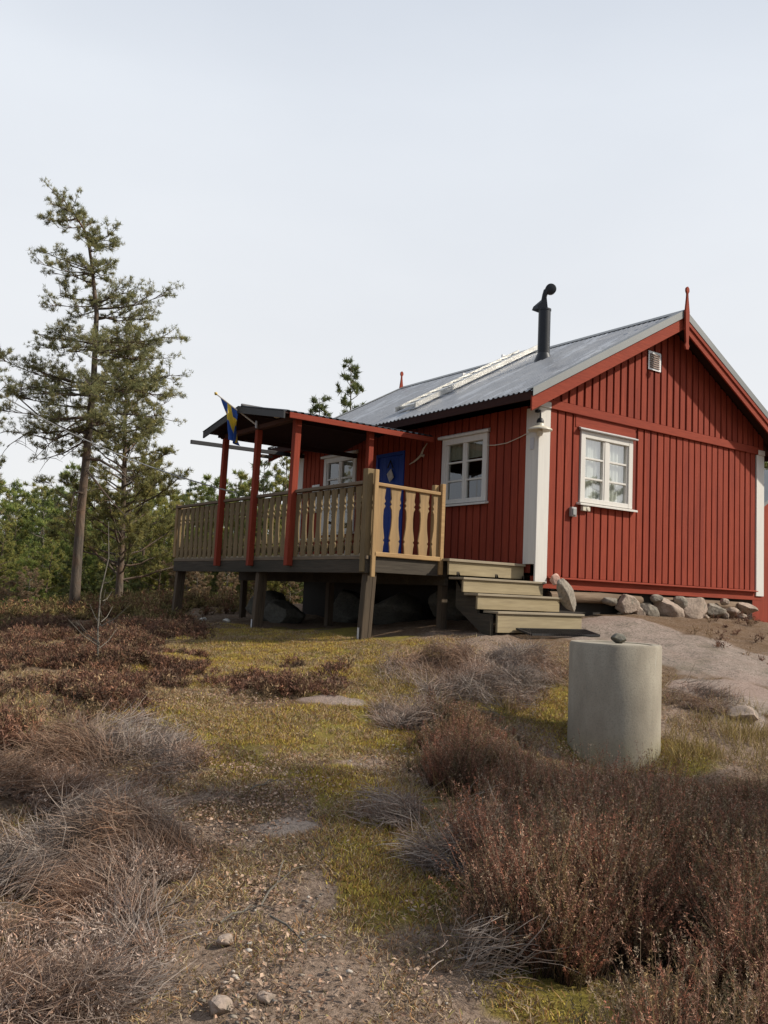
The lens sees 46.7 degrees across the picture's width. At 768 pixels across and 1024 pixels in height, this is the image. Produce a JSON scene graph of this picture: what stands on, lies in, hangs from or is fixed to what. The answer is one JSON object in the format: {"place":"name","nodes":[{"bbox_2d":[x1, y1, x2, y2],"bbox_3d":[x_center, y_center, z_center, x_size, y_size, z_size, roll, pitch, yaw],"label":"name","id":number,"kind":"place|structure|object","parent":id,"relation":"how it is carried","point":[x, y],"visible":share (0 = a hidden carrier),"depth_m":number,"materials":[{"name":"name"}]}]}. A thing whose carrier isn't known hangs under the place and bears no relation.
{"place":"outdoors","nodes":[
{"label":"outdoors","id":0,"kind":"place"},
{"bbox_2d":[0,604,767,1023],"bbox_3d":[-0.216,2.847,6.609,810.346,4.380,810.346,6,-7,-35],"label":"ground","id":1,"kind":"structure","parent":0,"point":[684,652],"depth_m":4.58,"materials":[{"name":"gravel"}]},
{"bbox_2d":[0,575,23,605],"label":"shrub","id":2,"kind":"object","parent":1,"relation":"on","point":[9,594],"visible":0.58,"depth_m":21.86,"materials":[{"name":"green plant"}]},
{"bbox_2d":[0,347,25,519],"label":"pine tree","id":3,"kind":"object","parent":1,"relation":"on","point":[9,351],"visible":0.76,"depth_m":19.55,"materials":[{"name":"green plant"}]},
{"bbox_2d":[0,522,26,605],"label":"forest tree","id":4,"kind":"object","parent":1,"relation":"on","point":[9,549],"visible":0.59,"depth_m":26.06,"materials":[{"name":"green plant"}]},
{"bbox_2d":[0,486,29,573],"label":"forest tree","id":5,"kind":"object","parent":1,"relation":"on","point":[7,497],"visible":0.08,"depth_m":35.65,"materials":[{"name":"green plant"}]},
{"bbox_2d":[0,494,30,531],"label":"forest tree","id":6,"kind":"object","parent":1,"relation":"on","point":[18,502],"visible":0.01,"depth_m":50.08,"materials":[{"name":"green plant"}]},
{"bbox_2d":[0,477,32,568],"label":"forest tree","id":7,"kind":"object","parent":1,"relation":"on","point":[9,506],"visible":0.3,"depth_m":34.79,"materials":[{"name":"green plant"}]},
{"bbox_2d":[0,518,33,601],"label":"forest tree","id":8,"kind":"object","parent":1,"relation":"on","point":[22,536],"visible":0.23,"depth_m":29.32,"materials":[{"name":"green plant"}]},
{"bbox_2d":[2,487,39,547],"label":"forest tree","id":9,"kind":"object","parent":1,"relation":"on","point":[16,498],"visible":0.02,"depth_m":41.57,"materials":[{"name":"green plant"}]},
{"bbox_2d":[2,549,48,604],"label":"forest tree","id":10,"kind":"object","parent":1,"relation":"on","point":[28,560],"visible":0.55,"depth_m":24.73,"materials":[{"name":"green plant"}]},
{"bbox_2d":[16,566,43,607],"bbox_3d":[-7.018,1.590,17.569,0.547,1.069,0.716,5,-6,-24],"label":"withered shrub","id":11,"kind":"object","parent":1,"relation":"on","point":[23,594],"visible":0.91,"depth_m":17.51,"materials":[{"name":"brown plant"}]},
{"bbox_2d":[0,481,65,548],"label":"forest tree","id":12,"kind":"object","parent":1,"relation":"on","point":[43,488],"visible":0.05,"depth_m":39.83,"materials":[{"name":"green plant"}]},
{"bbox_2d":[0,497,68,602],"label":"forest tree","id":13,"kind":"object","parent":1,"relation":"on","point":[43,522],"visible":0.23,"depth_m":29.79,"materials":[{"name":"green plant"}]},
{"bbox_2d":[14,548,58,599],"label":"forest tree","id":14,"kind":"object","parent":1,"relation":"on","point":[34,555],"visible":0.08,"depth_m":27.92,"materials":[{"name":"green plant"}]},
{"bbox_2d":[15,488,67,553],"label":"forest tree","id":15,"kind":"object","parent":1,"relation":"on","point":[37,494],"visible":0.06,"depth_m":34.36,"materials":[{"name":"green plant"}]},
{"bbox_2d":[16,537,70,605],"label":"forest tree","id":16,"kind":"object","parent":1,"relation":"on","point":[47,575],"visible":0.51,"depth_m":25.07,"materials":[{"name":"green plant"}]},
{"bbox_2d":[11,485,91,585],"bbox_3d":[-12.238,2.080,32.701,3.462,6.227,3.302,3,-5,-5],"label":"forest tree","id":17,"kind":"object","parent":1,"relation":"on","point":[51,516],"visible":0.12,"depth_m":32.66,"materials":[{"name":"green plant"}]},
{"bbox_2d":[38,504,105,602],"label":"forest tree","id":18,"kind":"object","parent":1,"relation":"on","point":[67,550],"visible":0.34,"depth_m":27.59,"materials":[{"name":"green plant"}]},
{"bbox_2d":[50,540,93,602],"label":"forest tree","id":19,"kind":"object","parent":1,"relation":"on","point":[67,588],"visible":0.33,"depth_m":23.57,"materials":[{"name":"green plant"}]},
{"bbox_2d":[54,490,89,582],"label":"forest tree","id":20,"kind":"object","parent":1,"relation":"on","point":[67,506],"visible":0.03,"depth_m":34.83,"materials":[{"name":"green plant"}]},
{"bbox_2d":[38,462,117,543],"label":"forest tree","id":21,"kind":"object","parent":1,"relation":"on","point":[73,467],"visible":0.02,"depth_m":41.80,"materials":[{"name":"green plant"}]},
{"bbox_2d":[49,533,106,594],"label":"forest tree","id":22,"kind":"object","parent":1,"relation":"on","point":[57,581],"visible":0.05,"depth_m":29.57,"materials":[{"name":"green plant"}]},
{"bbox_2d":[61,531,109,596],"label":"forest tree","id":23,"kind":"object","parent":1,"relation":"on","point":[94,572],"visible":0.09,"depth_m":27.98,"materials":[{"name":"green plant"}]},
{"bbox_2d":[0,176,193,606],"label":"pine tree","id":24,"kind":"object","parent":1,"relation":"on","point":[90,387],"visible":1,"depth_m":17.86,"materials":[{"name":"green plant"}]},
{"bbox_2d":[68,522,126,657],"bbox_3d":[-3.059,0.873,9.538,0.526,1.551,0.482,6,-7,-35],"label":"birch sapling","id":25,"kind":"object","parent":1,"relation":"on","point":[98,635],"visible":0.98,"depth_m":9.51,"materials":[{"name":"grey plant"}]},
{"bbox_2d":[89,545,115,599],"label":"forest tree","id":26,"kind":"object","parent":1,"relation":"on","point":[100,571],"visible":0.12,"depth_m":26.93,"materials":[{"name":"green plant"}]},
{"bbox_2d":[88,479,151,576],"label":"forest tree","id":27,"kind":"object","parent":1,"relation":"on","point":[119,481],"depth_m":34.20,"materials":[{"name":"green plant"}]},
{"bbox_2d":[33,309,207,597],"bbox_3d":[-6.830,-1.132,22.839,4.235,8.126,3.790,0,-6,23],"label":"pine tree","id":28,"kind":"object","parent":1,"relation":"on","point":[142,525],"visible":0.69,"depth_m":22.47,"materials":[{"name":"green plant"}]},
{"bbox_2d":[94,527,149,596],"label":"forest tree","id":29,"kind":"object","parent":1,"relation":"on","point":[127,586],"visible":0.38,"depth_m":24.91,"materials":[{"name":"green plant"}]},
{"bbox_2d":[92,457,175,592],"bbox_3d":[-7.317,0.950,26.948,2.652,5.351,2.880,1,-5,13],"label":"forest tree","id":30,"kind":"object","parent":1,"relation":"on","point":[159,501],"visible":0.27,"depth_m":26.50,"materials":[{"name":"green plant"}]},
{"bbox_2d":[0,585,289,626],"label":"heather","id":31,"kind":"object","parent":1,"relation":"on","point":[150,604],"visible":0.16,"depth_m":17.32,"materials":[{"name":"brown plant"}]},
{"bbox_2d":[125,526,170,590],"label":"forest tree","id":32,"kind":"object","parent":1,"relation":"on","point":[139,558],"visible":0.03,"depth_m":28.08,"materials":[{"name":"green plant"}]},
{"bbox_2d":[128,530,174,594],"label":"forest tree","id":33,"kind":"object","parent":1,"relation":"on","point":[163,577],"visible":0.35,"depth_m":25.78,"materials":[{"name":"green plant"}]},
{"bbox_2d":[139,484,190,588],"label":"forest tree","id":34,"kind":"object","parent":1,"relation":"on","point":[176,497],"visible":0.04,"depth_m":31.09,"materials":[{"name":"green plant"}]},
{"bbox_2d":[156,488,192,587],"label":"forest tree","id":35,"kind":"object","parent":1,"relation":"on","point":[185,498],"visible":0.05,"depth_m":32.51,"materials":[{"name":"green plant"}]},
{"bbox_2d":[154,514,203,587],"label":"forest tree","id":36,"kind":"object","parent":1,"relation":"on","point":[185,537],"visible":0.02,"depth_m":28.80,"materials":[{"name":"green plant"}]},
{"bbox_2d":[157,491,207,552],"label":"forest tree","id":37,"kind":"object","parent":1,"relation":"on","point":[195,496],"visible":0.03,"depth_m":40.84,"materials":[{"name":"green plant"}]},
{"bbox_2d":[162,544,204,595],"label":"forest tree","id":38,"kind":"object","parent":1,"relation":"on","point":[172,581],"visible":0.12,"depth_m":24.91,"materials":[{"name":"green plant"}]},
{"bbox_2d":[183,478,205,502],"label":"forest tree","id":39,"kind":"object","parent":1,"relation":"on","point":[194,488],"visible":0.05,"depth_m":50.48,"materials":[{"name":"green plant"}]},
{"bbox_2d":[184,555,213,595],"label":"forest tree","id":40,"kind":"object","parent":1,"relation":"on","point":[198,578],"visible":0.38,"depth_m":23.87,"materials":[{"name":"green plant"}]},
{"bbox_2d":[184,572,214,595],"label":"forest tree","id":41,"kind":"object","parent":1,"relation":"on","point":[194,582],"visible":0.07,"depth_m":25.72,"materials":[{"name":"green plant"}]},
{"bbox_2d":[185,519,234,592],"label":"forest tree","id":42,"kind":"object","parent":1,"relation":"on","point":[201,573],"visible":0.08,"depth_m":27.38,"materials":[{"name":"green plant"}]},
{"bbox_2d":[194,495,229,586],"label":"forest tree","id":43,"kind":"object","parent":1,"relation":"on","point":[208,498],"visible":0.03,"depth_m":34.72,"materials":[{"name":"green plant"}]},
{"bbox_2d":[185,472,240,530],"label":"forest tree","id":44,"kind":"object","parent":1,"relation":"on","point":[211,491],"visible":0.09,"depth_m":41.25,"materials":[{"name":"green plant"}]},
{"bbox_2d":[204,544,224,594],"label":"forest tree","id":45,"kind":"object","parent":1,"relation":"on","point":[215,580],"visible":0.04,"depth_m":27.46,"materials":[{"name":"green plant"}]},
{"bbox_2d":[209,526,240,595],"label":"forest tree","id":46,"kind":"object","parent":1,"relation":"on","point":[226,583],"visible":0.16,"depth_m":25.01,"materials":[{"name":"green plant"}]},
{"bbox_2d":[215,572,239,595],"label":"forest tree","id":47,"kind":"object","parent":1,"relation":"on","point":[229,579],"visible":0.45,"depth_m":22.81,"materials":[{"name":"grey plant"}]},
{"bbox_2d":[208,468,261,582],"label":"forest tree","id":48,"kind":"object","parent":1,"relation":"on","point":[231,484],"visible":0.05,"depth_m":40.82,"materials":[{"name":"green plant"}]},
{"bbox_2d":[214,473,287,595],"bbox_3d":[-4.172,1.205,28.138,2.755,4.993,2.555,5,-6,-23],"label":"forest tree","id":49,"kind":"object","parent":1,"relation":"on","point":[242,486],"visible":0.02,"depth_m":28.14,"materials":[{"name":"green plant"}]},
{"bbox_2d":[223,460,303,600],"bbox_3d":[-3.668,0.841,27.135,2.899,5.122,2.765,4,-6,-17],"label":"forest tree","id":50,"kind":"object","parent":1,"relation":"on","point":[265,477],"visible":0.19,"depth_m":27.03,"materials":[{"name":"green plant"}]},
{"bbox_2d":[245,590,285,620],"bbox_3d":[-2.125,1.775,16.431,0.818,0.660,0.904,1,-5,12],"label":"foundation rock","id":51,"kind":"object","parent":1,"relation":"on","point":[272,595],"visible":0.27,"depth_m":16.18,"materials":[{"name":"grey stone"}]},
{"bbox_2d":[233,452,302,596],"bbox_3d":[-2.729,0.625,25.018,2.424,5.006,2.633,-1,-6,33],"label":"forest tree","id":52,"kind":"object","parent":1,"relation":"on","point":[273,585],"visible":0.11,"depth_m":25.01,"materials":[{"name":"green plant"}]},
{"bbox_2d":[266,538,294,595],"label":"forest tree","id":53,"kind":"object","parent":1,"relation":"on","point":[285,592],"visible":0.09,"depth_m":24.71,"materials":[{"name":"green plant"}]},
{"bbox_2d":[263,600,305,623],"bbox_3d":[-1.745,1.770,15.477,0.660,0.476,0.633,6,-7,-35],"label":"foundation rock","id":54,"kind":"object","parent":1,"relation":"on","point":[282,611],"visible":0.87,"depth_m":15.30,"materials":[{"name":"grey stone"}]},
{"bbox_2d":[279,581,302,603],"bbox_3d":[-2.572,2.122,24.868,1.135,1.658,0.868,4,-6,-18],"label":"shrub","id":55,"kind":"object","parent":1,"relation":"on","point":[293,597],"visible":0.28,"depth_m":24.69,"materials":[{"name":"grey plant"}]},
{"bbox_2d":[123,687,468,1023],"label":"leaf litter","id":56,"kind":"object","parent":1,"relation":"on","point":[320,1003],"visible":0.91,"depth_m":4.18,"materials":[{"name":"brown plant"}]},
{"bbox_2d":[208,994,232,1014],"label":"loose stone","id":57,"kind":"object","parent":56,"relation":"on","point":[219,1004],"visible":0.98,"depth_m":3.00,"materials":[{"name":"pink stone"}]},
{"bbox_2d":[216,933,233,945],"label":"loose stone","id":58,"kind":"object","parent":56,"relation":"on","point":[227,937],"visible":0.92,"depth_m":3.60,"materials":[{"name":"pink stone"}]},
{"bbox_2d":[256,991,275,1003],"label":"loose stone","id":59,"kind":"object","parent":56,"relation":"on","point":[265,996],"visible":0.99,"depth_m":3.10,"materials":[{"name":"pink stone"}]},
{"bbox_2d":[261,860,306,904],"bbox_3d":[-0.451,1.716,4.142,0.143,0.081,0.511,2,-5,5],"label":"fallen twig","id":60,"kind":"object","parent":56,"relation":"on","point":[270,889],"visible":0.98,"depth_m":4.12,"materials":[{"name":"grey wood"}]},
{"bbox_2d":[269,915,333,952],"bbox_3d":[-0.315,1.692,3.597,0.165,0.055,0.516,5,-6,-22],"label":"fallen twig","id":61,"kind":"object","parent":56,"relation":"on","point":[287,925],"visible":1,"depth_m":3.54,"materials":[{"name":"brown wood"}]},
{"bbox_2d":[296,393,332,599],"bbox_3d":[-2.559,0.651,37.995,3.282,11.511,2.911,7,-7,-40],"label":"forest tree","id":62,"kind":"object","parent":1,"relation":"on","point":[319,406],"visible":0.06,"depth_m":37.81,"materials":[{"name":"green plant"}]},
{"bbox_2d":[171,404,505,639],"bbox_3d":[-1.029,0.221,14.684,3.160,3.643,6.570,6,-7,-35],"label":"veranda","id":63,"kind":"object","parent":1,"relation":"on","point":[368,564],"visible":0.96,"depth_m":13.30,"materials":[{"name":"grey wood"}]},
{"bbox_2d":[0,394,236,492],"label":"overhead cable","id":64,"kind":"object","parent":63,"relation":"attached to","point":[115,452],"visible":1,"depth_m":15.25,"materials":[{"name":"grey plastic"}]},
{"bbox_2d":[214,392,257,445],"bbox_3d":[-2.349,-1.475,14.073,0.745,0.846,0.136,2,-5,5],"label":"flag","id":65,"kind":"object","parent":63,"relation":"attached to","point":[231,412],"visible":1,"depth_m":14.07,"materials":[{"name":"blue fabric"}]},
{"bbox_2d":[177,636,523,1023],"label":"gravel","id":66,"kind":"structure","parent":1,"relation":"on","point":[247,983],"depth_m":3.30,"materials":[{"name":"grey gravel"}]},
{"bbox_2d":[220,904,271,922],"bbox_3d":[-0.595,1.711,3.797,0.215,0.058,0.115,6,-7,-35],"label":"fallen twig","id":67,"kind":"object","parent":66,"relation":"on","point":[229,915],"visible":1,"depth_m":3.82,"materials":[{"name":"beige wood"}]},
{"bbox_2d":[335,356,366,414],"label":"forest tree","id":68,"kind":"object","parent":1,"relation":"on","point":[355,385],"visible":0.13,"depth_m":39.01,"materials":[{"name":"green plant"}]},
{"bbox_2d":[333,589,374,622],"bbox_3d":[-0.536,1.717,15.732,0.936,0.683,0.879,3,-5,-4],"label":"foundation rock","id":69,"kind":"object","parent":1,"relation":"on","point":[346,606],"visible":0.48,"depth_m":15.49,"materials":[{"name":"grey stone"}]},
{"bbox_2d":[0,629,749,1023],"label":"dead heather","id":70,"kind":"object","parent":1,"relation":"on","point":[42,871],"visible":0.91,"depth_m":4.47,"materials":[{"name":"plant"}]},
{"bbox_2d":[34,622,719,1023],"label":"moss","id":71,"kind":"object","parent":1,"relation":"on","point":[332,778],"visible":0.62,"depth_m":6.76,"materials":[{"name":"green plant"}]},
{"bbox_2d":[0,658,767,819],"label":"dry grass","id":72,"kind":"structure","parent":1,"relation":"on","point":[742,731],"depth_m":8.00,"materials":[{"name":"beige plant"}]},
{"bbox_2d":[0,620,767,1023],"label":"undergrowth","id":73,"kind":"object","parent":1,"relation":"on","point":[222,860],"visible":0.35,"depth_m":5.12,"materials":[{"name":"green plant"}]},
{"bbox_2d":[0,609,767,756],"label":"heather","id":74,"kind":"object","parent":1,"relation":"on","point":[124,647],"visible":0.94,"depth_m":8.98,"materials":[{"name":"brown plant"}]},
{"bbox_2d":[372,592,422,624],"bbox_3d":[0.179,1.609,14.380,0.934,0.634,0.924,6,-7,-35],"label":"foundation rock","id":75,"kind":"object","parent":1,"relation":"on","point":[400,607],"visible":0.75,"depth_m":14.09,"materials":[{"name":"grey stone"}]},
{"bbox_2d":[428,587,473,620],"bbox_3d":[1.077,1.432,13.533,0.877,0.595,0.730,4,-6,-18],"label":"foundation rock","id":76,"kind":"object","parent":1,"relation":"on","point":[454,613],"visible":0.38,"depth_m":13.22,"materials":[{"name":"grey stone"}]},
{"bbox_2d":[261,283,767,619],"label":"cabin","id":77,"kind":"object","parent":1,"relation":"on","point":[637,472],"visible":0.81,"depth_m":14.32,"materials":[{"name":"red paint"}]},
{"bbox_2d":[320,450,357,534],"bbox_3d":[-0.847,-0.347,16.992,0.186,1.578,1.259,6,-7,-35],"label":"window","id":78,"kind":"structure","parent":77,"relation":"in","point":[347,473],"depth_m":16.98,"materials":[{"name":"white paint"}]},
{"bbox_2d":[376,450,404,553],"bbox_3d":[0.109,-0.062,15.664,0.110,1.970,0.840,6,-7,-35],"label":"door","id":79,"kind":"structure","parent":77,"relation":"in","point":[397,459],"depth_m":15.63,"materials":[{"name":"blue paint"}]},
{"bbox_2d":[387,460,393,481],"bbox_3d":[0.108,-0.718,15.648,0.027,0.389,0.208,6,-7,-35],"label":"door plaque","id":80,"kind":"object","parent":79,"relation":"attached to","point":[390,476],"depth_m":15.64,"materials":[{"name":"black metal"}]},
{"bbox_2d":[438,428,489,506],"bbox_3d":[1.280,-0.677,14.065,0.186,1.178,1.219,6,-7,-35],"label":"window","id":81,"kind":"structure","parent":77,"relation":"in","point":[471,444],"depth_m":14.04,"materials":[{"name":"white paint"}]},
{"bbox_2d":[528,409,552,435],"bbox_3d":[2.220,-1.277,12.645,0.352,0.410,0.352,6,-7,-35],"label":"wall lamp","id":82,"kind":"object","parent":77,"relation":"attached to","point":[539,428],"visible":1,"depth_m":12.61,"materials":[{"name":"white metal"}]},
{"bbox_2d":[550,573,559,584],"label":"round stone","id":83,"kind":"object","parent":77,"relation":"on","point":[555,577],"visible":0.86,"depth_m":12.53,"materials":[{"name":"pink stone"}]},
{"bbox_2d":[576,426,638,511],"bbox_3d":[3.390,-0.633,13.612,1.329,1.180,0.186,6,-7,-35],"label":"window","id":84,"kind":"structure","parent":77,"relation":"in","point":[605,458],"depth_m":13.61,"materials":[{"name":"white paint"}]},
{"bbox_2d":[447,558,584,635],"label":"stairs","id":85,"kind":"structure","parent":1,"relation":"on","point":[509,619],"depth_m":11.94,"materials":[{"name":"brown wood"}]},
{"bbox_2d":[516,628,599,635],"bbox_3d":[2.321,1.584,11.709,1.320,0.082,0.337,6,-7,-35],"label":"doormat","id":86,"kind":"object","parent":1,"relation":"on","point":[554,632],"visible":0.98,"depth_m":11.64,"materials":[{"name":"black metal"}]},
{"bbox_2d":[556,578,575,611],"bbox_3d":[2.560,1.163,12.464,0.137,0.464,0.493,-1,-6,34],"label":"leaning slab","id":87,"kind":"object","parent":1,"relation":"on","point":[565,591],"depth_m":12.39,"materials":[{"name":"grey stone"}]},
{"bbox_2d":[399,685,767,1023],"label":"heather","id":88,"kind":"object","parent":1,"relation":"on","point":[650,870],"visible":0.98,"depth_m":3.74,"materials":[{"name":"brown plant"}]},
{"bbox_2d":[601,597,616,605],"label":"foundation stone","id":89,"kind":"object","parent":1,"relation":"on","point":[609,601],"visible":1,"depth_m":13.24,"materials":[{"name":"grey stone"}]},
{"bbox_2d":[567,640,661,770],"bbox_3d":[2.067,1.738,7.993,0.811,1.120,0.810,6,-7,-35],"label":"well ring","id":90,"kind":"object","parent":1,"relation":"on","point":[614,694],"visible":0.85,"depth_m":7.66,"materials":[{"name":"concrete"}]},
{"bbox_2d":[611,633,626,642],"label":"lid stone","id":91,"kind":"object","parent":90,"relation":"on","point":[618,638],"visible":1,"depth_m":8.08,"materials":[{"name":"grey stone"}]},
{"bbox_2d":[615,594,639,613],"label":"foundation stone","id":92,"kind":"object","parent":1,"relation":"on","point":[626,604],"visible":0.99,"depth_m":13.49,"materials":[{"name":"grey stone"}]},
{"bbox_2d":[631,607,645,615],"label":"foundation stone","id":93,"kind":"object","parent":1,"relation":"on","point":[639,611],"visible":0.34,"depth_m":13.64,"materials":[{"name":"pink stone"}]},
{"bbox_2d":[640,603,659,616],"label":"foundation stone","id":94,"kind":"object","parent":1,"relation":"on","point":[650,610],"visible":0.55,"depth_m":13.81,"materials":[{"name":"grey stone"}]},
{"bbox_2d":[650,594,662,602],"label":"foundation stone","id":95,"kind":"object","parent":94,"relation":"on","point":[655,598],"visible":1,"depth_m":13.91,"materials":[{"name":"grey stone"}]},
{"bbox_2d":[653,598,684,616],"bbox_3d":[4.549,1.565,14.201,0.555,0.411,0.436,6,-7,-35],"label":"foundation stone","id":96,"kind":"object","parent":1,"relation":"on","point":[666,607],"visible":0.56,"depth_m":14.02,"materials":[{"name":"grey stone"}]},
{"bbox_2d":[683,597,707,618],"bbox_3d":[5.014,1.618,14.559,0.686,0.457,0.430,6,-7,-35],"label":"foundation stone","id":97,"kind":"object","parent":1,"relation":"on","point":[696,608],"visible":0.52,"depth_m":14.34,"materials":[{"name":"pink stone"}]},
{"bbox_2d":[673,596,687,608],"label":"foundation stone","id":98,"kind":"object","parent":97,"relation":"on","point":[681,601],"visible":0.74,"depth_m":14.27,"materials":[{"name":"grey stone"}]},
{"bbox_2d":[706,603,726,616],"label":"foundation stone","id":99,"kind":"object","parent":1,"relation":"on","point":[715,609],"visible":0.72,"depth_m":14.77,"materials":[{"name":"grey stone"}]},
{"bbox_2d":[726,607,740,617],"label":"foundation stone","id":100,"kind":"object","parent":1,"relation":"on","point":[730,611],"visible":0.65,"depth_m":15.05,"materials":[{"name":"grey stone"}]},
{"bbox_2d":[706,470,767,621],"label":"shed","id":101,"kind":"structure","parent":1,"relation":"on","point":[761,613],"depth_m":20.09,"materials":[{"name":"red paint"}]},
{"bbox_2d":[726,705,758,722],"bbox_3d":[3.500,1.982,8.693,0.296,0.193,0.362,1,-6,19],"label":"loose stone","id":102,"kind":"object","parent":1,"relation":"on","point":[751,711],"visible":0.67,"depth_m":8.57,"materials":[{"name":"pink stone"}]},
{"bbox_2d":[737,602,757,614],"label":"foundation stone","id":103,"kind":"object","parent":1,"relation":"on","point":[743,607],"visible":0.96,"depth_m":15.40,"materials":[{"name":"grey stone"}]},
{"bbox_2d":[0,0,767,535],"label":"sky","id":104,"kind":"structure","parent":0,"point":[394,187],"materials":[{"name":"white"}]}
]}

